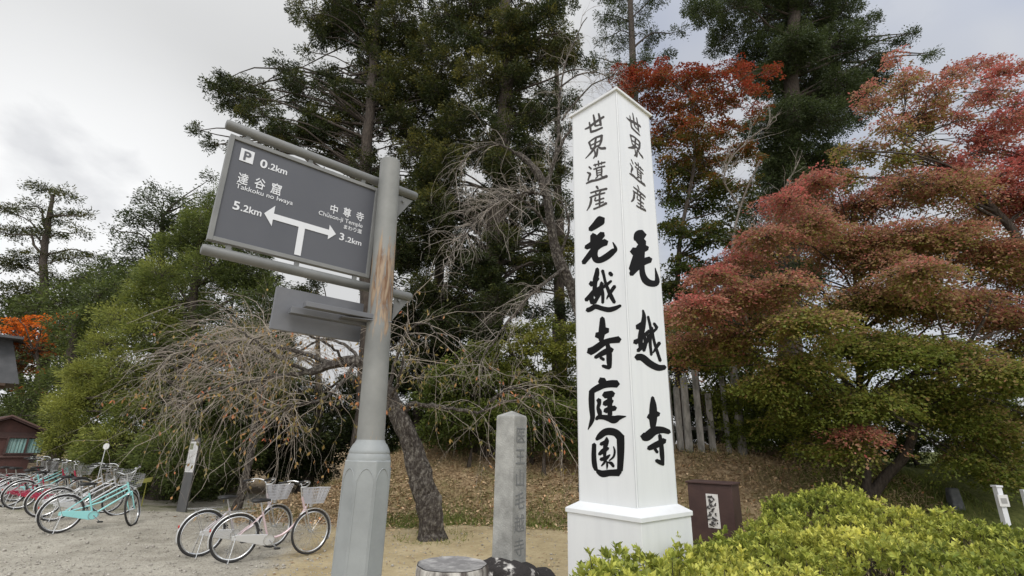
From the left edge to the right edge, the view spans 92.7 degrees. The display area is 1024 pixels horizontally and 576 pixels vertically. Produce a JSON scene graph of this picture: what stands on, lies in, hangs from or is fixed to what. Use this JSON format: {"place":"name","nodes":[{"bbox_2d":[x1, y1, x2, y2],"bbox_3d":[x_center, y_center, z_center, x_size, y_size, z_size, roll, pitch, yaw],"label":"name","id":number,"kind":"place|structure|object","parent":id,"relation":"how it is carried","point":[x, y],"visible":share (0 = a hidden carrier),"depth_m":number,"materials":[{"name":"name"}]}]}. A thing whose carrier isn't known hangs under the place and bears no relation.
{"place":"outdoors","nodes":[
{"label":"outdoors","id":0,"kind":"place"},
{"bbox_2d":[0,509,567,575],"bbox_3d":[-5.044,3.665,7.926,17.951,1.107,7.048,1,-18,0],"label":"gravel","id":1,"kind":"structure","parent":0,"point":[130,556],"depth_m":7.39,"materials":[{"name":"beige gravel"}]},
{"bbox_2d":[0,433,1023,575],"bbox_3d":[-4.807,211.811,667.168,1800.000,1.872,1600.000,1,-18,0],"label":"ground","id":2,"kind":"structure","parent":0,"point":[1015,509],"depth_m":9.42,"materials":[{"name":"beige soil"}]},
{"bbox_2d":[0,334,23,388],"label":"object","id":3,"kind":"structure","parent":2,"relation":"on","point":[8,373],"depth_m":20.07,"materials":[{"name":"wood"}]},
{"bbox_2d":[0,415,46,497],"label":"shed","id":4,"kind":"structure","parent":2,"relation":"on","point":[18,435],"depth_m":13.28,"materials":[{"name":"brown wood"}]},
{"bbox_2d":[2,436,43,454],"bbox_3d":[-13.356,4.319,13.393,0.088,0.473,0.786,-13,-23,38],"label":"window","id":5,"kind":"structure","parent":4,"relation":"in","point":[13,446],"depth_m":13.34,"materials":[{"name":"glass"}]},
{"bbox_2d":[0,456,58,498],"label":"bicycle","id":6,"kind":"object","parent":2,"relation":"on","point":[7,467],"visible":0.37,"depth_m":12.94,"materials":[{"name":"silver metal"}]},
{"bbox_2d":[24,461,42,483],"bbox_3d":[-13.960,5.164,13.374,0.576,1.076,1.713,-13,-23,38],"label":"bicycle","id":7,"kind":"object","parent":2,"relation":"on","point":[30,468],"visible":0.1,"depth_m":13.76,"materials":[{"name":"silver metal"}]},
{"bbox_2d":[0,456,67,500],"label":"bicycle","id":8,"kind":"object","parent":2,"relation":"on","point":[16,468],"visible":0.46,"depth_m":12.57,"materials":[{"name":"silver metal"}]},
{"bbox_2d":[0,311,74,419],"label":"maple tree","id":9,"kind":"object","parent":2,"relation":"on","point":[23,325],"visible":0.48,"depth_m":21.08,"materials":[{"name":"orange plant"}]},
{"bbox_2d":[0,454,79,501],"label":"bicycle","id":10,"kind":"object","parent":2,"relation":"on","point":[25,474],"visible":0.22,"depth_m":12.61,"materials":[{"name":"silver metal"}]},
{"bbox_2d":[0,458,83,507],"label":"bicycle","id":11,"kind":"object","parent":2,"relation":"on","point":[14,492],"visible":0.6,"depth_m":11.69,"materials":[{"name":"red metal"}]},
{"bbox_2d":[0,460,96,509],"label":"bicycle","id":12,"kind":"object","parent":2,"relation":"on","point":[23,494],"visible":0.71,"depth_m":11.44,"materials":[{"name":"red"}]},
{"bbox_2d":[0,176,116,462],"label":"pine tree","id":13,"kind":"object","parent":2,"relation":"on","point":[46,234],"visible":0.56,"depth_m":32.15,"materials":[{"name":"green plant"}]},
{"bbox_2d":[0,254,118,420],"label":"conifer tree","id":14,"kind":"object","parent":2,"relation":"on","point":[47,301],"visible":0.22,"depth_m":27.33,"materials":[{"name":"green plant"}]},
{"bbox_2d":[23,463,125,517],"bbox_3d":[-9.613,4.463,10.845,1.713,1.076,0.576,17,-24,-41],"label":"bicycle","id":15,"kind":"object","parent":2,"relation":"on","point":[28,496],"visible":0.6,"depth_m":10.73,"materials":[{"name":"silver metal"}]},
{"bbox_2d":[0,258,157,481],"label":"conifer tree","id":16,"kind":"object","parent":2,"relation":"on","point":[77,325],"visible":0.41,"depth_m":18.88,"materials":[{"name":"green plant"}]},
{"bbox_2d":[33,463,138,521],"bbox_3d":[-8.884,4.285,10.311,0.576,1.076,1.713,-13,-23,38],"label":"bicycle","id":17,"kind":"object","parent":2,"relation":"on","point":[61,503],"visible":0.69,"depth_m":10.13,"materials":[{"name":"grey metal"}]},
{"bbox_2d":[35,465,145,533],"bbox_3d":[-7.753,3.884,9.104,1.488,1.134,0.708,13,-21,-33],"label":"bicycle","id":18,"kind":"object","parent":2,"relation":"on","point":[84,514],"visible":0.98,"depth_m":8.85,"materials":[{"name":"teal metal"}]},
{"bbox_2d":[89,443,109,509],"bbox_3d":[-9.450,4.322,11.151,0.140,1.477,0.022,1,-18,0],"label":"mirror post","id":19,"kind":"object","parent":2,"relation":"on","point":[106,446],"visible":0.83,"depth_m":11.30,"materials":[{"name":"silver metal"}]},
{"bbox_2d":[137,477,152,505],"bbox_3d":[-9.102,5.009,12.008,0.400,0.698,0.042,1,-18,0],"label":"sign","id":20,"kind":"object","parent":2,"relation":"on","point":[149,479],"visible":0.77,"depth_m":12.06,"materials":[{"name":"yellow"}]},
{"bbox_2d":[97,168,219,462],"bbox_3d":[-20.114,0.929,26.570,7.153,17.295,4.103,5,-18,-11],"label":"fir tree","id":21,"kind":"object","parent":2,"relation":"on","point":[162,221],"visible":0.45,"depth_m":27.59,"materials":[{"name":"green plant"}]},
{"bbox_2d":[32,179,308,503],"bbox_3d":[-10.093,1.079,15.877,9.095,11.207,5.701,-6,-19,21],"label":"conifer tree","id":22,"kind":"object","parent":2,"relation":"on","point":[243,281],"visible":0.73,"depth_m":14.14,"materials":[{"name":"green plant"}]},
{"bbox_2d":[176,438,201,511],"bbox_3d":[-7.563,4.362,11.420,0.235,1.644,0.059,-1,-18,8],"label":"information panel","id":23,"kind":"object","parent":2,"relation":"on","point":[185,490],"visible":0.77,"depth_m":11.38,"materials":[{"name":"grey"}]},
{"bbox_2d":[175,477,293,557],"bbox_3d":[-4.199,3.537,7.633,0.580,1.076,1.713,-15,-24,41],"label":"bicycle","id":24,"kind":"object","parent":2,"relation":"on","point":[278,493],"visible":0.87,"depth_m":7.49,"materials":[{"name":"grey metal"}]},
{"bbox_2d":[120,294,361,511],"bbox_3d":[-6.170,2.701,11.944,5.786,5.692,3.936,1,-18,0],"label":"weeping cherry","id":25,"kind":"object","parent":2,"relation":"on","point":[239,501],"visible":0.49,"depth_m":11.82,"materials":[{"name":"brown plant"}]},
{"bbox_2d":[197,335,315,491],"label":"evergreen tree","id":26,"kind":"object","parent":2,"relation":"on","point":[281,467],"visible":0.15,"depth_m":15.98,"materials":[{"name":"green plant"}]},
{"bbox_2d":[207,480,330,564],"bbox_3d":[-3.482,3.425,7.248,1.714,1.075,0.572,14,-22,-35],"label":"bicycle","id":27,"kind":"object","parent":2,"relation":"on","point":[307,498],"visible":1,"depth_m":7.15,"materials":[{"name":"grey metal"}]},
{"bbox_2d":[235,269,357,492],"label":"evergreen tree","id":28,"kind":"object","parent":2,"relation":"on","point":[331,424],"visible":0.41,"depth_m":16.49,"materials":[{"name":"green plant"}]},
{"bbox_2d":[200,120,417,575],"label":"sign post","id":29,"kind":"object","parent":2,"relation":"on","point":[276,204],"visible":1,"depth_m":2.53,"materials":[{"name":"grey metal"}]},
{"bbox_2d":[48,269,578,541],"bbox_3d":[-3.370,2.031,9.747,11.372,6.049,4.775,1,-18,0],"label":"weeping cherry","id":30,"kind":"object","parent":2,"relation":"on","point":[427,496],"visible":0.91,"depth_m":9.27,"materials":[{"name":"brown plant"}]},
{"bbox_2d":[183,0,472,447],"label":"fir tree","id":31,"kind":"object","parent":2,"relation":"on","point":[386,84],"visible":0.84,"depth_m":18.72,"materials":[{"name":"green plant"}]},
{"bbox_2d":[213,505,473,545],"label":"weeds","id":32,"kind":"object","parent":2,"relation":"on","point":[446,539],"visible":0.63,"depth_m":8.75,"materials":[{"name":"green plant"}]},
{"bbox_2d":[342,275,472,454],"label":"evergreen tree","id":33,"kind":"object","parent":2,"relation":"on","point":[392,443],"visible":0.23,"depth_m":16.51,"materials":[{"name":"green plant"}]},
{"bbox_2d":[274,527,565,575],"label":"leaf litter","id":34,"kind":"object","parent":2,"relation":"on","point":[428,551],"visible":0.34,"depth_m":7.69,"materials":[{"name":"brown plant"}]},
{"bbox_2d":[392,97,482,378],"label":"fir tree","id":35,"kind":"object","parent":2,"relation":"on","point":[438,272],"visible":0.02,"depth_m":23.02,"materials":[{"name":"green plant"}]},
{"bbox_2d":[415,556,487,575],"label":"tree stump","id":36,"kind":"object","parent":2,"relation":"on","point":[452,566],"visible":1,"depth_m":4.04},
{"bbox_2d":[404,338,513,467],"bbox_3d":[-1.377,3.236,13.516,3.198,3.804,2.434,1,-18,0],"label":"shrub","id":37,"kind":"object","parent":2,"relation":"on","point":[468,437],"visible":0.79,"depth_m":13.20,"materials":[{"name":"green plant"}]},
{"bbox_2d":[400,0,599,457],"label":"fir tree","id":38,"kind":"object","parent":2,"relation":"on","point":[508,43],"visible":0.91,"depth_m":16.73,"materials":[{"name":"green plant"}]},
{"bbox_2d":[483,557,540,575],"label":"rock","id":39,"kind":"object","parent":2,"relation":"on","point":[498,566],"visible":0.58,"depth_m":4.59,"materials":[{"name":"black stone"}]},
{"bbox_2d":[492,411,526,562],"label":"stone pillar","id":40,"kind":"structure","parent":39,"relation":"on","point":[509,529],"depth_m":4.93,"materials":[{"name":"grey stone"}]},
{"bbox_2d":[410,5,635,491],"bbox_3d":[0.706,-1.989,12.801,6.402,14.249,3.973,1,-18,0],"label":"weeping cherry","id":41,"kind":"object","parent":2,"relation":"on","point":[563,272],"visible":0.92,"depth_m":13.01,"materials":[{"name":"plant"}]},
{"bbox_2d":[482,313,576,464],"bbox_3d":[0.784,2.918,13.983,3.326,4.617,2.214,1,-18,0],"label":"shrub","id":42,"kind":"object","parent":2,"relation":"on","point":[553,347],"visible":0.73,"depth_m":13.93,"materials":[{"name":"green plant"}]},
{"bbox_2d":[485,382,577,475],"bbox_3d":[0.837,3.837,12.976,3.139,2.732,1.974,1,-18,0],"label":"shrub","id":43,"kind":"object","parent":2,"relation":"on","point":[557,410],"visible":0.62,"depth_m":12.76,"materials":[{"name":"green plant"}]},
{"bbox_2d":[495,320,577,442],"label":"evergreen tree","id":44,"kind":"object","parent":2,"relation":"on","point":[503,386],"visible":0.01,"depth_m":17.65,"materials":[{"name":"green plant"}]},
{"bbox_2d":[504,67,583,425],"bbox_3d":[1.882,-3.266,23.016,4.491,20.999,3.551,7,-18,-17],"label":"fir tree","id":45,"kind":"object","parent":2,"relation":"on","point":[560,310],"visible":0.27,"depth_m":22.93,"materials":[{"name":"green plant"}]},
{"bbox_2d":[536,567,555,575],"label":"rock","id":46,"kind":"object","parent":2,"relation":"on","point":[544,571],"visible":0.44,"depth_m":5.07,"materials":[{"name":"grey stone"}]},
{"bbox_2d":[173,439,970,550],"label":"fallen leaves","id":47,"kind":"object","parent":2,"relation":"on","point":[775,477],"visible":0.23,"depth_m":11.50,"materials":[{"name":"brown plant"}]},
{"bbox_2d":[223,438,973,549],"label":"dry grass","id":48,"kind":"structure","parent":2,"relation":"on","point":[694,456],"depth_m":11.50,"materials":[{"name":"brown plant"}]},
{"bbox_2d":[565,86,692,575],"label":"memorial pillar","id":49,"kind":"structure","parent":2,"relation":"on","point":[627,486],"depth_m":4.25,"materials":[{"name":"white paint"}]},
{"bbox_2d":[587,0,692,100],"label":"fir tree","id":50,"kind":"object","parent":2,"relation":"on","point":[647,57],"visible":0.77,"depth_m":30.35,"materials":[{"name":"green plant"}]},
{"bbox_2d":[608,52,785,440],"bbox_3d":[6.516,-2.071,16.523,6.628,14.918,5.081,1,-18,0],"label":"maple tree","id":51,"kind":"object","parent":2,"relation":"on","point":[684,167],"visible":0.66,"depth_m":16.38,"materials":[{"name":"red plant"}]},
{"bbox_2d":[386,465,1023,565],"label":"grass","id":52,"kind":"structure","parent":2,"relation":"on","point":[563,500],"depth_m":10.51,"materials":[{"name":"green plant"}]},
{"bbox_2d":[685,479,743,566],"bbox_3d":[2.600,3.125,6.166,0.580,1.273,0.443,-11,-21,34],"label":"notice box","id":53,"kind":"object","parent":2,"relation":"on","point":[714,505],"visible":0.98,"depth_m":6.11,"materials":[{"name":"wood"}]},
{"bbox_2d":[665,321,775,449],"bbox_3d":[5.474,2.691,13.018,3.204,3.765,2.224,1,-18,0],"label":"shrub","id":54,"kind":"object","parent":2,"relation":"on","point":[718,407],"visible":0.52,"depth_m":12.67,"materials":[{"name":"green plant"}]},
{"bbox_2d":[668,369,782,445],"bbox_3d":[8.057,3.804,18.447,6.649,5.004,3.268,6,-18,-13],"label":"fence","id":55,"kind":"object","parent":2,"relation":"on","point":[692,418],"visible":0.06,"depth_m":17.21,"materials":[{"name":"wood"}]},
{"bbox_2d":[668,366,797,456],"bbox_3d":[5.247,3.239,12.638,3.878,2.468,0.429,1,-18,0],"label":"stake fence","id":56,"kind":"object","parent":2,"relation":"on","point":[688,428],"visible":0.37,"depth_m":12.51,"materials":[{"name":"wood"}]},
{"bbox_2d":[714,103,805,451],"bbox_3d":[7.404,-0.892,13.561,2.820,10.923,2.137,-4,-18,17],"label":"bare tree","id":57,"kind":"object","parent":2,"relation":"on","point":[732,195],"visible":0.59,"depth_m":14.67,"materials":[{"name":"grey plant"}]},
{"bbox_2d":[729,355,844,455],"bbox_3d":[7.238,3.088,12.665,3.212,2.877,2.162,1,-18,0],"label":"shrub","id":58,"kind":"object","parent":2,"relation":"on","point":[776,443],"visible":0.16,"depth_m":12.21,"materials":[{"name":"green plant"}]},
{"bbox_2d":[569,481,1023,575],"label":"azalea hedge","id":59,"kind":"object","parent":2,"relation":"on","point":[847,541],"visible":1,"depth_m":3.87,"materials":[{"name":"green plant"}]},
{"bbox_2d":[679,0,944,446],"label":"cedar tree","id":60,"kind":"object","parent":2,"relation":"on","point":[798,46],"visible":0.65,"depth_m":23.74,"materials":[{"name":"green plant"}]},
{"bbox_2d":[663,159,1023,502],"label":"maple tree","id":61,"kind":"object","parent":2,"relation":"on","point":[906,293],"visible":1,"depth_m":10.06,"materials":[{"name":"red plant"}]},
{"bbox_2d":[824,44,1023,258],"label":"maple tree","id":62,"kind":"object","parent":2,"relation":"on","point":[922,119],"visible":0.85,"depth_m":12.31,"materials":[{"name":"red plant"}]},
{"bbox_2d":[840,378,1023,467],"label":"shrub","id":63,"kind":"object","parent":2,"relation":"on","point":[921,442],"visible":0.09,"depth_m":14.07,"materials":[{"name":"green plant"}]},
{"bbox_2d":[945,488,965,509],"bbox_3d":[9.113,4.364,10.055,0.255,0.460,0.196,1,-18,0],"label":"stone marker","id":64,"kind":"object","parent":2,"relation":"on","point":[954,497],"visible":0.7,"depth_m":10.00,"materials":[{"name":"grey stone"}]},
{"bbox_2d":[990,485,1010,526],"bbox_3d":[7.974,3.867,7.848,0.162,1.292,0.124,1,-18,0],"label":"marker post","id":65,"kind":"object","parent":2,"relation":"on","point":[1002,502],"visible":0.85,"depth_m":7.92,"materials":[{"name":"white"}]},
{"bbox_2d":[1020,489,1023,504],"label":"marker post","id":66,"kind":"object","parent":2,"relation":"on","point":[1022,493],"visible":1,"depth_m":8.19,"materials":[{"name":"white"}]},
{"bbox_2d":[0,0,1023,451],"label":"sky","id":67,"kind":"structure","parent":0,"point":[98,97],"materials":[{"name":"white"}]}
]}

